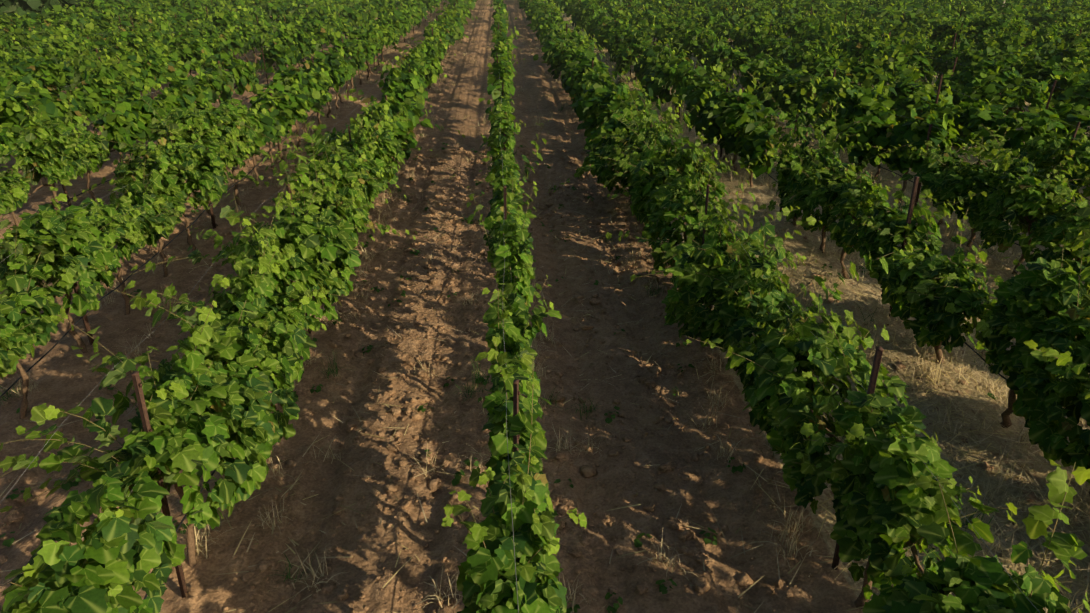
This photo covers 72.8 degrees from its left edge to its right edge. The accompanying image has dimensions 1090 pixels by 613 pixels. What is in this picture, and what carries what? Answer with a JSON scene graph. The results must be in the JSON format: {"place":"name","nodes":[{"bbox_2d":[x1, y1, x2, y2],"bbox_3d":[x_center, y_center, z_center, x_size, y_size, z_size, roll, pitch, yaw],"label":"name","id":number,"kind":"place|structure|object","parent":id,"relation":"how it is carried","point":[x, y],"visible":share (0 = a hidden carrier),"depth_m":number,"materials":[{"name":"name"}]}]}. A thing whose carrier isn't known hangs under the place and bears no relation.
{"place":"outdoors","nodes":[
{"label":"outdoors","id":0,"kind":"place"},
{"bbox_2d":[0,0,1089,612],"bbox_3d":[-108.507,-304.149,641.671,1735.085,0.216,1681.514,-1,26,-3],"label":"soil","id":1,"kind":"structure","parent":0,"point":[824,586],"depth_m":7.64,"materials":[{"name":"brown soil"}]},
{"bbox_2d":[0,0,138,25],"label":"tree line foliage","id":2,"kind":"object","parent":1,"relation":"on","point":[19,7],"visible":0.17,"depth_m":36.67,"materials":[{"name":"green plant"}]},
{"bbox_2d":[0,126,997,612],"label":"lane weeds","id":3,"kind":"object","parent":1,"relation":"on","point":[454,482],"visible":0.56,"depth_m":7.27,"materials":[{"name":"green plant"}]},
{"bbox_2d":[0,145,1056,612],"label":"soil clods","id":4,"kind":"object","parent":1,"relation":"on","point":[702,583],"visible":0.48,"depth_m":7.07,"materials":[{"name":"brown soil"}]},
{"bbox_2d":[0,145,1087,612],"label":"soil pebbles","id":5,"kind":"object","parent":1,"relation":"on","point":[416,501],"visible":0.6,"depth_m":7.33,"materials":[{"name":"brown stone"}]},
{"bbox_2d":[0,67,1089,612],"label":"vine leaves","id":6,"kind":"object","parent":1,"relation":"on","point":[242,429],"visible":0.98,"depth_m":6.40,"materials":[{"name":"green plant"}]},
{"bbox_2d":[0,0,1089,177],"bbox_3d":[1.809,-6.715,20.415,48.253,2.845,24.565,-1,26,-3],"label":"vine leaves","id":7,"kind":"object","parent":1,"relation":"on","point":[62,58],"visible":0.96,"depth_m":18.41,"materials":[{"name":"green plant"}]},
{"bbox_2d":[0,75,1089,612],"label":"dry straw litter","id":8,"kind":"object","parent":1,"relation":"on","point":[962,449],"visible":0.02,"depth_m":7.16,"materials":[{"name":"beige plant"}]},
{"bbox_2d":[0,36,1089,612],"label":"grass tufts","id":9,"kind":"object","parent":1,"relation":"on","point":[730,452],"visible":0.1,"depth_m":7.99,"materials":[{"name":"plant"}]},
{"bbox_2d":[7,44,1089,608],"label":"vine trunks","id":10,"kind":"object","parent":1,"relation":"on","point":[859,602],"visible":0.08,"depth_m":10.17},
{"bbox_2d":[14,0,1089,597],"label":"trellis posts","id":11,"kind":"object","parent":1,"relation":"on","point":[136,380],"visible":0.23,"depth_m":8.43,"materials":[{"name":"brown wood"}]},
{"bbox_2d":[0,47,1089,598],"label":"drip line","id":12,"kind":"object","parent":11,"relation":"attached to","point":[312,289],"visible":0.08,"depth_m":9.14,"materials":[{"name":"black plastic"}]},
{"bbox_2d":[0,68,1089,612],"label":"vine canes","id":13,"kind":"object","parent":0,"point":[546,278],"visible":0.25,"depth_m":7.30,"materials":[{"name":"green plant"}]},
{"bbox_2d":[0,11,1089,612],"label":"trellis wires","id":14,"kind":"object","parent":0,"point":[504,267],"visible":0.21,"depth_m":7.29,"materials":[{"name":"grey metal"}]},
{"bbox_2d":[1,48,1089,573],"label":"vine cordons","id":15,"kind":"object","parent":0,"point":[913,550],"visible":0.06,"depth_m":9.93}
]}

